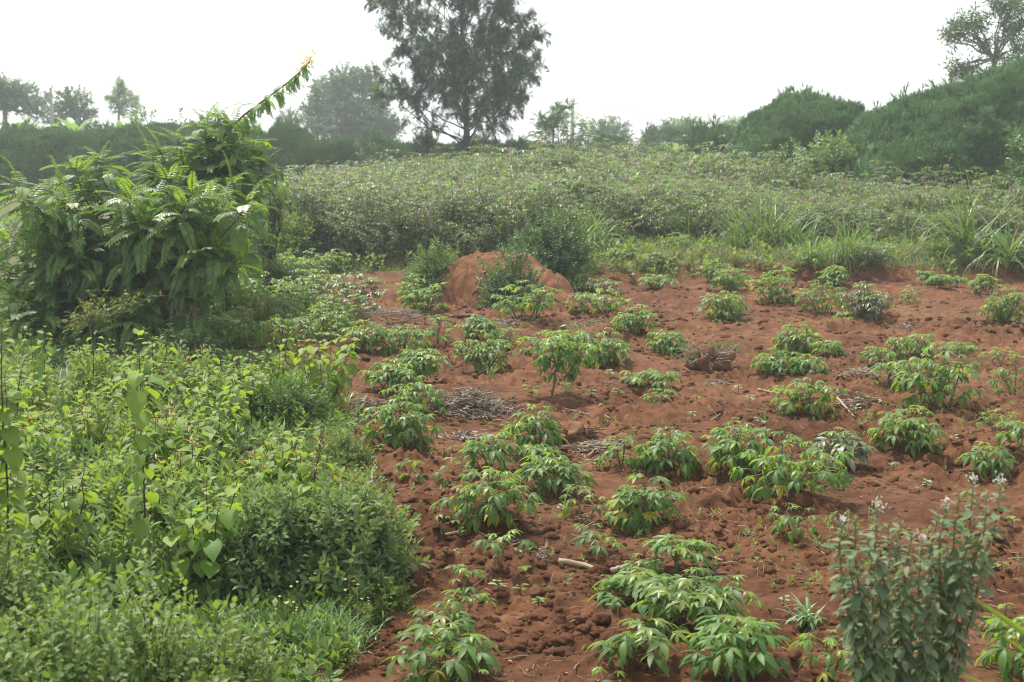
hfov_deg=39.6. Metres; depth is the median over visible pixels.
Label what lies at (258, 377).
heart leaved plant
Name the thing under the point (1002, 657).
cassava plant
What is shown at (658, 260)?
cassava plant
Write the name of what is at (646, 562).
cassava plant
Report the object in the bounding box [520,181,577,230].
tall cassava
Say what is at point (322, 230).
grass clump
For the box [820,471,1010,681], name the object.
white flowered weed
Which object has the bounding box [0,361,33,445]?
heart leaved plant
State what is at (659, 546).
cassava plant
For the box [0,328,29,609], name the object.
heart leaved plant
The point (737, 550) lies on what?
field weeds
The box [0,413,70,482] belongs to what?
heart leaved plant
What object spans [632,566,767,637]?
cassava plant
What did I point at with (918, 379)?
cassava plant
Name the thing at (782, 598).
seedling
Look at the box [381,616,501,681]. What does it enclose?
cassava plant
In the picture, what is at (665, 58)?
sky
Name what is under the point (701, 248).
grass strip
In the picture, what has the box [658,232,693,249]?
cassava plant
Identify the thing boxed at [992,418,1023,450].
cassava plant
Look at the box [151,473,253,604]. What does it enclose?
heart leaved plant
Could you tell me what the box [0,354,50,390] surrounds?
heart leaved plant
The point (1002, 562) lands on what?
seedling
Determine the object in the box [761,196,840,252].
grass clump
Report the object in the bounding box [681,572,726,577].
stick
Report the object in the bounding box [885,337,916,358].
cassava plant
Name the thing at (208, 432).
heart leaved plant
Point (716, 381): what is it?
dry heap
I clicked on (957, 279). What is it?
cassava plant
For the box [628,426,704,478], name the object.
cassava plant
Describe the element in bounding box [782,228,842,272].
grass clump
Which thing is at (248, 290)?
cassava plant
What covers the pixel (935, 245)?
grass clump
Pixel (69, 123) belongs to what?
banana plant
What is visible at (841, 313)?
cassava plant
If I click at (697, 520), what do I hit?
plant litter
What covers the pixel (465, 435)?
dry heap
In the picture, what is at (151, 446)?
heart leaved plant
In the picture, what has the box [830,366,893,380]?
dry heap
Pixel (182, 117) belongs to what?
leafy bush
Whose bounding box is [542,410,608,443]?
uprooted stump
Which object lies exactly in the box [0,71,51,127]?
flat topped tree
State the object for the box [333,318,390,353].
cassava plant
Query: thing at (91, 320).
feathery sapling
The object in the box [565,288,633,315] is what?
cassava plant
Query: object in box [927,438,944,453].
seedling
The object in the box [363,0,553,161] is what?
spreading tree
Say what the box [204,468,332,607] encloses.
grey green bush
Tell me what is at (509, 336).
cassava plant
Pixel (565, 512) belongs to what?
cassava plant
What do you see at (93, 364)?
heart leaved plant
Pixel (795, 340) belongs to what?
cassava plant
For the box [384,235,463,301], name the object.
mound bush
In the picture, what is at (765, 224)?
grass clump
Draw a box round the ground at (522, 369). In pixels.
[0,143,1023,681]
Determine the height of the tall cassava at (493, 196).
1.781 m
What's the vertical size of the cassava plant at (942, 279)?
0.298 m
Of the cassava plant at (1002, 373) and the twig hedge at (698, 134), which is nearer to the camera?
the cassava plant at (1002, 373)
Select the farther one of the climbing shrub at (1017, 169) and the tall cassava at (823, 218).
the climbing shrub at (1017, 169)
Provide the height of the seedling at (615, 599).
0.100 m
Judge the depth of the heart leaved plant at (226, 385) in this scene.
15.28 m
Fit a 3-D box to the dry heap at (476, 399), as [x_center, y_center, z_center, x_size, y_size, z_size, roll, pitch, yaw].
[-0.438,0.665,15.563,1.264,0.392,1.008,4,9,24]
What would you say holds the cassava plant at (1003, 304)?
on the ground at (522, 369)
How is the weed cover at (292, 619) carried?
on the ground at (522, 369)
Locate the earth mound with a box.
[432,250,574,308]
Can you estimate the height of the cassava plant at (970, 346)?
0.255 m
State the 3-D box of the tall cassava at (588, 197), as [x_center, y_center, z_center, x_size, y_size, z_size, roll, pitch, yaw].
[1.873,-2.889,32.274,1.832,1.650,1.342,0,8,0]
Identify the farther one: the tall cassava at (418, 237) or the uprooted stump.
the tall cassava at (418, 237)
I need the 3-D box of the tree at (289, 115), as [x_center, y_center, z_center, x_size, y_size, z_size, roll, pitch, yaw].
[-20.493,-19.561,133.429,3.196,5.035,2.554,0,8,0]
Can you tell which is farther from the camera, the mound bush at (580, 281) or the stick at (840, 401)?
the mound bush at (580, 281)
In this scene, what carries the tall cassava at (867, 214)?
on the ground at (522, 369)
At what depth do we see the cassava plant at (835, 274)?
27.27 m
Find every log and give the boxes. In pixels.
[558,558,598,570]
[610,563,629,573]
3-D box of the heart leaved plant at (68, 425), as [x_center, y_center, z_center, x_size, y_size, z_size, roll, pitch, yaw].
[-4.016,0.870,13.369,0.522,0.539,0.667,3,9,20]
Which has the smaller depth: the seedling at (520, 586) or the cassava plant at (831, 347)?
the seedling at (520, 586)
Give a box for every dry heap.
[339,391,400,416]
[407,385,540,423]
[435,427,509,444]
[460,317,554,332]
[556,317,606,328]
[561,437,626,458]
[707,378,731,385]
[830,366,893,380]
[832,389,897,412]
[896,321,916,328]
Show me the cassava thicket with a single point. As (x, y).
(538, 163)
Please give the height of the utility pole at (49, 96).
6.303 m
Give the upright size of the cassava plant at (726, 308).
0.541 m
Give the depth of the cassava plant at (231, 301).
22.33 m
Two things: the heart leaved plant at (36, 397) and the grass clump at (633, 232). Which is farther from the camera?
the grass clump at (633, 232)
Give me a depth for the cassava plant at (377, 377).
16.21 m
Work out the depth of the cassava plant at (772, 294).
24.62 m
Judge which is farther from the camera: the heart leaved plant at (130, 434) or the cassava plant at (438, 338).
the cassava plant at (438, 338)
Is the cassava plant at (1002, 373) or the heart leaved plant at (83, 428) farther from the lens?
the cassava plant at (1002, 373)
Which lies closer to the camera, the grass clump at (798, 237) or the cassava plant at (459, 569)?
the cassava plant at (459, 569)
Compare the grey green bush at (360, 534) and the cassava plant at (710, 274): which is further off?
the cassava plant at (710, 274)
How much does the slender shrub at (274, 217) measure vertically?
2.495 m
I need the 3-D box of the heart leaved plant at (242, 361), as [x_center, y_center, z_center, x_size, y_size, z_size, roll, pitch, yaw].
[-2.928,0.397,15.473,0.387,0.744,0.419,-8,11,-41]
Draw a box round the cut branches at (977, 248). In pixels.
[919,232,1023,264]
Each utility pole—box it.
[44,84,53,124]
[570,99,574,137]
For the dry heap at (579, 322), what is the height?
0.141 m
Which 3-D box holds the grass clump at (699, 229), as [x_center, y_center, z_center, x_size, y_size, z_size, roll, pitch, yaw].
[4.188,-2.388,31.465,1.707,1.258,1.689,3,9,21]
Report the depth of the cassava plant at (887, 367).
16.20 m
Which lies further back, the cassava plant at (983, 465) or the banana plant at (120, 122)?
the banana plant at (120, 122)
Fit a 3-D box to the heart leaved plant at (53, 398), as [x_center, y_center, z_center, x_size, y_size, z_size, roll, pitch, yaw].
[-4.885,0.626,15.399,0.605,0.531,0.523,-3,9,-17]
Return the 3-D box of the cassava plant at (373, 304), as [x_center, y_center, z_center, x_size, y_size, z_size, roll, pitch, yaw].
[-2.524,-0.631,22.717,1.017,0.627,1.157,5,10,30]
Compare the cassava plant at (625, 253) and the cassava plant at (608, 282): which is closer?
the cassava plant at (608, 282)
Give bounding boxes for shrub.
[0,510,73,668]
[0,564,176,681]
[79,537,257,681]
[161,615,287,681]
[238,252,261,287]
[239,162,302,292]
[261,207,321,266]
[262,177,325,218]
[769,142,823,173]
[789,129,857,182]
[992,125,1023,198]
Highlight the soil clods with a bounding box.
[243,277,1023,681]
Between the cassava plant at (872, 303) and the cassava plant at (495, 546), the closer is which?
the cassava plant at (495, 546)
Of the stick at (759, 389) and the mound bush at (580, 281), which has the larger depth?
the mound bush at (580, 281)
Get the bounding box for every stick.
[445,530,515,544]
[450,314,483,317]
[467,573,489,591]
[564,408,590,414]
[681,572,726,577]
[710,553,725,560]
[757,388,777,393]
[836,397,853,416]
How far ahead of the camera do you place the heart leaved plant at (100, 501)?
10.24 m
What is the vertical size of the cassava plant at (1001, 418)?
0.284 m
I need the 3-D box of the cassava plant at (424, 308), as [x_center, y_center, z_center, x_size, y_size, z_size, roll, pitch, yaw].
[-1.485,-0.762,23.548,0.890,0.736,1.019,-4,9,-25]
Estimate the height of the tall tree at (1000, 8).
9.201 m
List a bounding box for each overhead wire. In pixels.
[55,86,569,107]
[576,101,736,127]
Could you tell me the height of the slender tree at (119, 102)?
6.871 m
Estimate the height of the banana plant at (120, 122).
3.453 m
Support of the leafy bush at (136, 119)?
on the ground at (522, 369)
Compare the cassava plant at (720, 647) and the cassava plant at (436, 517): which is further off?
the cassava plant at (436, 517)
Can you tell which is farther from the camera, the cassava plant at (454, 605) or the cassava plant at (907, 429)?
the cassava plant at (907, 429)
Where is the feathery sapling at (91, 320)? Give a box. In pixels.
[62,289,163,349]
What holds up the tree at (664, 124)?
on the ground at (522, 369)
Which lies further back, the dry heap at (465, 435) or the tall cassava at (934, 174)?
the tall cassava at (934, 174)
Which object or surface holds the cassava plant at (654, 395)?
on the ground at (522, 369)
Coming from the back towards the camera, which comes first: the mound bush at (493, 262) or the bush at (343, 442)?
the mound bush at (493, 262)
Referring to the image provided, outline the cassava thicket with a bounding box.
[258,130,1023,261]
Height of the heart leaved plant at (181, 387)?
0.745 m
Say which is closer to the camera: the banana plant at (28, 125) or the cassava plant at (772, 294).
the cassava plant at (772, 294)
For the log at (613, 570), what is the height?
0.053 m
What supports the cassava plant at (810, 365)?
on the ground at (522, 369)
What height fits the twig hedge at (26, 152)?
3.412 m
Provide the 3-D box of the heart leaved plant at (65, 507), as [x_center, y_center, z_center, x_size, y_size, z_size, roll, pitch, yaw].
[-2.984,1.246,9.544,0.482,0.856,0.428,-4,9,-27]
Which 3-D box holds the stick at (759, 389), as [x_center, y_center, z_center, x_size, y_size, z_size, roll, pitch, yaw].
[2.967,0.582,16.454,0.032,0.035,0.391,-5,10,-30]
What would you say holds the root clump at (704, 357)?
on the ground at (522, 369)
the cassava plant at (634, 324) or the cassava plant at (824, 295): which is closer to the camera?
the cassava plant at (634, 324)
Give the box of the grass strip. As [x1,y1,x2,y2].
[246,219,1023,280]
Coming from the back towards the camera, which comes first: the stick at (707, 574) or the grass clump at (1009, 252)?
the grass clump at (1009, 252)
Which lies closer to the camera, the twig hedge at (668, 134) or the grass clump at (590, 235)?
the grass clump at (590, 235)
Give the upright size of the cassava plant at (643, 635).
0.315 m
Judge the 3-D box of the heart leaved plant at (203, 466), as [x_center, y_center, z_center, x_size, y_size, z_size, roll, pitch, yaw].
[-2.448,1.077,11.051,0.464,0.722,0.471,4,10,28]
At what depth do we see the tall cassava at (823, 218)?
31.99 m
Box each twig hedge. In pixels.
[0,113,273,194]
[264,114,370,188]
[353,129,547,166]
[586,129,638,155]
[636,121,690,160]
[677,113,737,167]
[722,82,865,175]
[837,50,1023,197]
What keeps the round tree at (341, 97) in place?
on the ground at (522, 369)
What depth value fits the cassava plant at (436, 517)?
10.28 m
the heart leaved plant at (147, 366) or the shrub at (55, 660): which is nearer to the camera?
the shrub at (55, 660)
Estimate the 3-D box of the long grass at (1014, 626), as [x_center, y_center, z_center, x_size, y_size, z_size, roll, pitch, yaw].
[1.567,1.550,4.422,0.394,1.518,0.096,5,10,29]
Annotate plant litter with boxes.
[257,278,1023,681]
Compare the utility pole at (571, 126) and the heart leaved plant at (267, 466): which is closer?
the heart leaved plant at (267, 466)
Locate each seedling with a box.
[488,579,507,592]
[512,583,529,592]
[517,563,531,575]
[522,383,541,392]
[532,596,544,606]
[585,458,601,465]
[606,598,620,611]
[779,595,789,604]
[921,478,931,487]
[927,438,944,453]
[982,612,995,618]
[996,561,1009,569]
[998,602,1015,614]
[1006,515,1019,524]
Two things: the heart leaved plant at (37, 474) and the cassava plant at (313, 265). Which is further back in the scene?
the cassava plant at (313, 265)
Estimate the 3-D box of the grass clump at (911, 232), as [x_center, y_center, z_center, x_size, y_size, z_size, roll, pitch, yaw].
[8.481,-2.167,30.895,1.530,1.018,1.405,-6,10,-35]
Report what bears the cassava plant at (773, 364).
on the ground at (522, 369)
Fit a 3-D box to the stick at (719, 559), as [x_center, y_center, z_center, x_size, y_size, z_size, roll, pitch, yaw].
[1.424,1.507,10.007,0.065,0.056,0.214,-6,10,-35]
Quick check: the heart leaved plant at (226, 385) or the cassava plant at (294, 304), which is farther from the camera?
the cassava plant at (294, 304)
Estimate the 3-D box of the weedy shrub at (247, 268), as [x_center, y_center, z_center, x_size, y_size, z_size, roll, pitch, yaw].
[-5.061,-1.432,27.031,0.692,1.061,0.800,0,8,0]
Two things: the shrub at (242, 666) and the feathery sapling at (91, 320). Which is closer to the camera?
the shrub at (242, 666)
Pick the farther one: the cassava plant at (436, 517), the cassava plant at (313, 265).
the cassava plant at (313, 265)
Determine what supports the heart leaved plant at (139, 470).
on the ground at (522, 369)
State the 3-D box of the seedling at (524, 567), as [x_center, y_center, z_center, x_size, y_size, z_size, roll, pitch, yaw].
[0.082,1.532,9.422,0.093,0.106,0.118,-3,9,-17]
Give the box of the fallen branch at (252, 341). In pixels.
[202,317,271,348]
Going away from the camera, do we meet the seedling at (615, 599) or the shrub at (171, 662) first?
the shrub at (171, 662)
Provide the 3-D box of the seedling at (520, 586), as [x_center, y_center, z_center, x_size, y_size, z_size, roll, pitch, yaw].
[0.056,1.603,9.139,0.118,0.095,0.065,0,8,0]
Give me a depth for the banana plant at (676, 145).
71.13 m
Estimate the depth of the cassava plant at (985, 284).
25.63 m
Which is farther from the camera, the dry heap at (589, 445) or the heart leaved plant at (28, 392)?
the dry heap at (589, 445)
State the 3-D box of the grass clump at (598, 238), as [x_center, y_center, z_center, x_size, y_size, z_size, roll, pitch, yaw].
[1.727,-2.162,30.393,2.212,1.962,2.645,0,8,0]
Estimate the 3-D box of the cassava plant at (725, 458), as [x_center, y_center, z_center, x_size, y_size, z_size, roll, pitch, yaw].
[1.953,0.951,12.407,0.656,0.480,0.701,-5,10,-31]
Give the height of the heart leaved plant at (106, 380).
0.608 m
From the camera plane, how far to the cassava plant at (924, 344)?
19.28 m
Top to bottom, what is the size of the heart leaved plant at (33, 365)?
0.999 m
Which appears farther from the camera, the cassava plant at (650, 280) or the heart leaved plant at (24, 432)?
the cassava plant at (650, 280)
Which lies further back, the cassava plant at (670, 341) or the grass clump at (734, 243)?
the grass clump at (734, 243)
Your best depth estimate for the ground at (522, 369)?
13.26 m
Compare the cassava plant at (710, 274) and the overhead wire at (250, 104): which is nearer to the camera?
the cassava plant at (710, 274)
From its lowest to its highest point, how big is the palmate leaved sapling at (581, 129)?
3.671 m
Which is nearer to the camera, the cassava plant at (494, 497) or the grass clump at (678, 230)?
the cassava plant at (494, 497)
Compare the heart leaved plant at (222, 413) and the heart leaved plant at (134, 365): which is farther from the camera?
the heart leaved plant at (134, 365)
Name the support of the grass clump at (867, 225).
on the ground at (522, 369)
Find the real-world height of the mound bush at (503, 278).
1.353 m
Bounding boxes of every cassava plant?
[192,303,246,338]
[203,286,252,315]
[204,308,268,349]
[226,293,306,331]
[230,272,264,305]
[240,252,294,274]
[242,271,305,306]
[246,296,310,327]
[252,314,322,348]
[261,278,326,312]
[267,259,328,291]
[277,269,329,302]
[282,248,338,275]
[286,302,355,342]
[290,266,341,293]
[313,248,355,271]
[314,289,372,326]
[316,282,388,317]
[323,272,383,297]
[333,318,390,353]
[357,358,424,390]
[358,396,445,452]
[368,324,436,354]
[379,368,447,414]
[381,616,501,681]
[395,348,453,381]
[395,457,472,487]
[396,273,447,314]
[407,606,470,633]
[425,314,455,344]
[428,589,496,617]
[429,466,543,533]
[435,514,462,535]
[442,564,486,601]
[449,329,518,373]
[452,506,476,523]
[453,314,502,342]
[453,660,488,681]
[456,431,522,469]
[471,529,538,561]
[489,280,562,320]
[497,327,521,346]
[501,403,569,456]
[514,443,563,468]
[514,452,598,496]
[516,331,602,396]
[534,323,592,348]
[557,484,606,519]
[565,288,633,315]
[568,523,626,556]
[575,277,624,292]
[577,327,632,368]
[586,618,690,676]
[587,566,683,612]
[592,666,625,681]
[595,433,646,468]
[600,247,638,259]
[601,473,691,534]
[610,304,659,335]
[617,368,682,391]
[617,553,664,575]
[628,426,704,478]
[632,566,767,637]
[634,251,677,272]
[637,274,680,289]
[640,388,675,404]
[641,533,717,574]
[644,329,688,353]
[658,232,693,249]
[679,614,792,681]
[694,290,751,321]
[695,256,733,282]
[700,421,775,481]
[710,267,752,291]
[730,427,855,500]
[746,263,796,303]
[750,347,807,376]
[766,502,821,542]
[770,377,849,420]
[771,323,825,354]
[788,629,866,681]
[789,354,829,374]
[793,277,849,314]
[799,249,825,268]
[805,427,877,471]
[811,340,847,356]
[816,264,848,285]
[830,312,854,324]
[833,281,894,319]
[841,234,899,268]
[859,346,896,363]
[867,405,946,458]
[868,361,911,384]
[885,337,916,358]
[891,341,982,409]
[898,285,920,303]
[899,333,937,356]
[913,270,937,284]
[925,274,956,287]
[937,341,981,355]
[948,275,968,287]
[955,441,1018,478]
[968,274,1002,293]
[974,615,1023,681]
[975,347,1020,365]
[976,285,1023,323]
[976,408,1018,430]
[988,353,1023,394]
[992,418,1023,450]
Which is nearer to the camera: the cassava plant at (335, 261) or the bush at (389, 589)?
the bush at (389, 589)
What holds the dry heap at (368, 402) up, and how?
on the ground at (522, 369)
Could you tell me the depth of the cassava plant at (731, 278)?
26.26 m
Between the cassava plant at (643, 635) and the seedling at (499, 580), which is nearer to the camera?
the cassava plant at (643, 635)
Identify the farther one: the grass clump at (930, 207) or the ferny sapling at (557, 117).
the ferny sapling at (557, 117)
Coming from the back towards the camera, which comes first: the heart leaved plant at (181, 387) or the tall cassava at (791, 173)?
the tall cassava at (791, 173)
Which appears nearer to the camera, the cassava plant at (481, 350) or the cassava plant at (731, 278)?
the cassava plant at (481, 350)
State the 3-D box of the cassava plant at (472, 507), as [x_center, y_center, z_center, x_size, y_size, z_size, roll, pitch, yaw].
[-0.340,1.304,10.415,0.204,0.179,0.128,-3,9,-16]
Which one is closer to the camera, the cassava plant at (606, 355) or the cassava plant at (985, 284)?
the cassava plant at (606, 355)
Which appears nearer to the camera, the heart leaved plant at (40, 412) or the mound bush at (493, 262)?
the heart leaved plant at (40, 412)
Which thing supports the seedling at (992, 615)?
on the ground at (522, 369)
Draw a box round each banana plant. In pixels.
[0,116,41,128]
[22,118,58,128]
[55,117,94,131]
[107,120,139,127]
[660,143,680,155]
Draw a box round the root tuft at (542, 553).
[532,539,554,558]
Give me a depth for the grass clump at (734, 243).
29.74 m
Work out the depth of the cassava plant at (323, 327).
20.21 m
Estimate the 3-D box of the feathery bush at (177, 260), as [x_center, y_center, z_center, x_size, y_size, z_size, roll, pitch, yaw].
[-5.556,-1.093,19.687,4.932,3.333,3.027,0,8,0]
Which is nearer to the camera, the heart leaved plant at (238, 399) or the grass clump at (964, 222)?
the heart leaved plant at (238, 399)
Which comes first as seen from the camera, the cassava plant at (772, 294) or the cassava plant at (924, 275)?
the cassava plant at (772, 294)
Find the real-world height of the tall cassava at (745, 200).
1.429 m
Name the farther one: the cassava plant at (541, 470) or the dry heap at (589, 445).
the dry heap at (589, 445)
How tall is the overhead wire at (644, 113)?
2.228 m
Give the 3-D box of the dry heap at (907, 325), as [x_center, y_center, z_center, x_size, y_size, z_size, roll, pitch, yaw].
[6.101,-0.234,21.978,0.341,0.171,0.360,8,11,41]
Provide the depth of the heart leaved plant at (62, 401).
14.19 m
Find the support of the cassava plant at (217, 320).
on the ground at (522, 369)
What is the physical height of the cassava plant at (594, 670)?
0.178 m
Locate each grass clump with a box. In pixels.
[277,190,386,257]
[538,213,618,260]
[553,198,637,257]
[620,215,657,243]
[645,202,717,241]
[677,212,726,241]
[705,217,756,253]
[706,196,803,256]
[711,184,836,254]
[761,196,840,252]
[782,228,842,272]
[801,212,902,270]
[833,212,909,261]
[883,219,928,250]
[888,194,962,230]
[896,215,955,256]
[897,163,1023,273]
[952,194,1023,282]
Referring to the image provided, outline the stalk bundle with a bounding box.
[349,306,436,327]
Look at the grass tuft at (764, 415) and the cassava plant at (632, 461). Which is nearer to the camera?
the cassava plant at (632, 461)
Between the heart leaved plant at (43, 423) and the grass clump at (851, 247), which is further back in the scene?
the grass clump at (851, 247)
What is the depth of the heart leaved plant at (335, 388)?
14.84 m
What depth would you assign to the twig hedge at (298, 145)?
59.46 m
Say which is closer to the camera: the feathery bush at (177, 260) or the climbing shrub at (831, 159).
the feathery bush at (177, 260)
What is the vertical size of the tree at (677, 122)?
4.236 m
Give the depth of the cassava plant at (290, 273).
26.37 m
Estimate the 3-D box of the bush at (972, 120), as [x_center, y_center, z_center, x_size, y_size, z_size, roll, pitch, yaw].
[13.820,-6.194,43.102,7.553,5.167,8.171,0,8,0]
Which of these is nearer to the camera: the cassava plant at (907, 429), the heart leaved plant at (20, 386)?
the cassava plant at (907, 429)
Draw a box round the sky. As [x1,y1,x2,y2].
[0,0,1023,143]
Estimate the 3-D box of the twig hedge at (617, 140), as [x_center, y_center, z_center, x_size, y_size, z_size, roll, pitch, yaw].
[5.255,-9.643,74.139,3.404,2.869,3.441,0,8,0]
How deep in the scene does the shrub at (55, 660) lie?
5.70 m
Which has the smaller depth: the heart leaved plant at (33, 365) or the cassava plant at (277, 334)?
the heart leaved plant at (33, 365)
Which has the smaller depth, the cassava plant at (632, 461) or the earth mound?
the cassava plant at (632, 461)
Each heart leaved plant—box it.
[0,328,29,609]
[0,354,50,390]
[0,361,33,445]
[0,368,59,411]
[0,375,43,405]
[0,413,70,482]
[0,452,62,538]
[4,403,58,458]
[8,398,54,431]
[8,456,44,494]
[21,326,55,395]
[26,464,104,565]
[40,401,111,449]
[45,378,88,414]
[52,473,132,542]
[53,379,126,425]
[61,448,135,508]
[62,400,119,462]
[65,339,116,387]
[68,325,103,403]
[91,365,132,416]
[98,443,158,491]
[103,399,181,453]
[110,328,171,568]
[111,350,167,385]
[111,355,172,416]
[120,402,180,480]
[124,323,176,403]
[125,471,195,540]
[149,427,204,513]
[150,364,200,413]
[150,408,227,476]
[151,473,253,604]
[164,360,228,423]
[165,432,232,512]
[168,335,222,382]
[176,393,243,458]
[183,374,257,434]
[206,362,266,400]
[223,359,274,423]
[226,344,264,384]
[232,444,284,493]
[249,422,319,480]
[259,331,294,391]
[285,438,333,502]
[292,323,361,413]
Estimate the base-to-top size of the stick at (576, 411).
0.018 m
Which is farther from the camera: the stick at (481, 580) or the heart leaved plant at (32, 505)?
the heart leaved plant at (32, 505)
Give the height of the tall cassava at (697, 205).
1.537 m
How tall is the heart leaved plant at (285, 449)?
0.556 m
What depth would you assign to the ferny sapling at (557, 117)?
65.11 m
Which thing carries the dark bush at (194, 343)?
on the ground at (522, 369)
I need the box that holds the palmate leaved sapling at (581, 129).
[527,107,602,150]
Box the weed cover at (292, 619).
[0,288,428,681]
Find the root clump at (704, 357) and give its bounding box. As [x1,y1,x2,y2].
[656,334,753,371]
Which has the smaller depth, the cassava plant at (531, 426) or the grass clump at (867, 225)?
the cassava plant at (531, 426)
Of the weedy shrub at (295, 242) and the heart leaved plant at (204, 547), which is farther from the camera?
the weedy shrub at (295, 242)
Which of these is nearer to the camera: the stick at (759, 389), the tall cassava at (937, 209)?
the stick at (759, 389)
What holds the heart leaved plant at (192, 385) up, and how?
on the ground at (522, 369)
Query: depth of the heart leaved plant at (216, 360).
16.29 m
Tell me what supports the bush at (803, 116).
on the ground at (522, 369)
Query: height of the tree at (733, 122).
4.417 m
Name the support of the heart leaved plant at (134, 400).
on the ground at (522, 369)
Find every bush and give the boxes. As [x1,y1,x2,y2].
[0,142,279,349]
[122,49,316,316]
[126,102,156,125]
[139,312,233,368]
[163,107,203,123]
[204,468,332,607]
[240,369,353,430]
[281,470,430,610]
[309,427,379,466]
[332,571,418,621]
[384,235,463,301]
[463,235,561,308]
[472,253,497,274]
[491,200,611,285]
[558,263,602,292]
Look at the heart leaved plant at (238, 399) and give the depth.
13.69 m
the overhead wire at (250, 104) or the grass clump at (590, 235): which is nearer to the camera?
the grass clump at (590, 235)
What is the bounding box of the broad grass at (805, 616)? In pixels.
[777,591,831,632]
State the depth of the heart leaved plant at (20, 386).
15.59 m
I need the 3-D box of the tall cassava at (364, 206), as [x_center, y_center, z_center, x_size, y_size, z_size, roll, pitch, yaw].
[-3.132,-2.804,31.949,1.328,1.789,1.654,-5,10,-33]
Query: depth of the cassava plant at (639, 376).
16.59 m
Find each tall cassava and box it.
[283,171,328,239]
[302,183,372,229]
[344,176,406,249]
[384,189,450,257]
[426,176,491,247]
[452,167,533,245]
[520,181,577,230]
[558,177,632,232]
[613,182,669,237]
[664,181,724,237]
[723,185,781,231]
[732,149,783,191]
[768,158,808,193]
[778,205,834,243]
[839,196,891,241]
[866,156,910,189]
[900,208,943,236]
[909,154,956,193]
[960,203,1003,235]
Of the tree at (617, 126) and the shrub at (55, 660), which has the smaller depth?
the shrub at (55, 660)
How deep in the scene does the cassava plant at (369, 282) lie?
25.90 m
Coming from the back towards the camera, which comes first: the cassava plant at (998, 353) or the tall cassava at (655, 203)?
the tall cassava at (655, 203)
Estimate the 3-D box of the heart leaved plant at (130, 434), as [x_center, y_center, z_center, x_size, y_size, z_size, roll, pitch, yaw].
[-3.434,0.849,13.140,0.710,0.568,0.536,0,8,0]
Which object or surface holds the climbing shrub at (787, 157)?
on the ground at (522, 369)
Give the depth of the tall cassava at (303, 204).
31.71 m
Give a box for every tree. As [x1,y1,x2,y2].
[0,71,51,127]
[37,84,102,131]
[102,74,142,120]
[277,105,305,127]
[296,61,406,144]
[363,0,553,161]
[584,114,634,141]
[656,118,669,130]
[670,113,710,127]
[716,114,744,128]
[936,0,1023,82]
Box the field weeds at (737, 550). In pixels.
[271,279,1023,590]
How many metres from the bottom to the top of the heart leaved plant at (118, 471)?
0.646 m
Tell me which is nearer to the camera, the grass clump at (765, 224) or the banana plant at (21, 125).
the grass clump at (765, 224)
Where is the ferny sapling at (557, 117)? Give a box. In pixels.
[528,96,578,146]
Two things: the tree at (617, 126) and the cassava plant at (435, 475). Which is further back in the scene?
the tree at (617, 126)
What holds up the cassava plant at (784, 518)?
on the ground at (522, 369)
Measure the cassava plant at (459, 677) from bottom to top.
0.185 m
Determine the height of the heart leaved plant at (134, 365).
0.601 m
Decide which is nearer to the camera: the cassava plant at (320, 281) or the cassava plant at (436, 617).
the cassava plant at (436, 617)
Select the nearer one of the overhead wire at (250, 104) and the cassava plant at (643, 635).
the cassava plant at (643, 635)
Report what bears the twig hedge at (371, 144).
on the ground at (522, 369)
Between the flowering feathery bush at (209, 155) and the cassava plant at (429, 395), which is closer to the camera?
the cassava plant at (429, 395)
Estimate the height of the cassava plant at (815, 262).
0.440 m
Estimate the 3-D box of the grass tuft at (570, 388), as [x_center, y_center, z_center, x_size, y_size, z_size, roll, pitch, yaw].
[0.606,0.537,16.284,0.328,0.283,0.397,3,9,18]
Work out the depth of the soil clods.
10.51 m
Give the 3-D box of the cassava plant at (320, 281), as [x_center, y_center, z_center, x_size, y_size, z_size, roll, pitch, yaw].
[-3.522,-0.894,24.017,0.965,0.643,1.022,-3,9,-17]
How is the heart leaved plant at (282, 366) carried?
on the ground at (522, 369)
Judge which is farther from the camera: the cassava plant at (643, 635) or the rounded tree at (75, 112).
the rounded tree at (75, 112)
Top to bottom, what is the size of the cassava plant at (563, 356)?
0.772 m
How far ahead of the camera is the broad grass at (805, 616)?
8.72 m
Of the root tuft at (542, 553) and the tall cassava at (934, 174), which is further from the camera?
the tall cassava at (934, 174)
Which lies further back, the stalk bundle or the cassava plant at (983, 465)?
the stalk bundle
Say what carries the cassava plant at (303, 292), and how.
on the ground at (522, 369)
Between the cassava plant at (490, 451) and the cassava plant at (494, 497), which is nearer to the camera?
the cassava plant at (494, 497)
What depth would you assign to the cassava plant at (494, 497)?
10.46 m
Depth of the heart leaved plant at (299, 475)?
10.99 m
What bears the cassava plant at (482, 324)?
on the ground at (522, 369)
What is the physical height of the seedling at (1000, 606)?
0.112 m
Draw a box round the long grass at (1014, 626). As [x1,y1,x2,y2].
[957,597,1023,681]
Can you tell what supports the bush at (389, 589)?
on the ground at (522, 369)
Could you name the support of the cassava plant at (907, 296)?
on the ground at (522, 369)
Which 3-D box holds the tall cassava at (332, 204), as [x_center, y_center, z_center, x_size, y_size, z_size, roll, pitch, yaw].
[-3.934,-2.822,32.420,1.563,1.519,1.370,0,8,0]
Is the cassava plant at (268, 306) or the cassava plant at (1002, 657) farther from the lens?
the cassava plant at (268, 306)
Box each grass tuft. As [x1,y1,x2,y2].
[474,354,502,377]
[560,379,577,395]
[749,403,781,421]
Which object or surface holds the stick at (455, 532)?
on the ground at (522, 369)

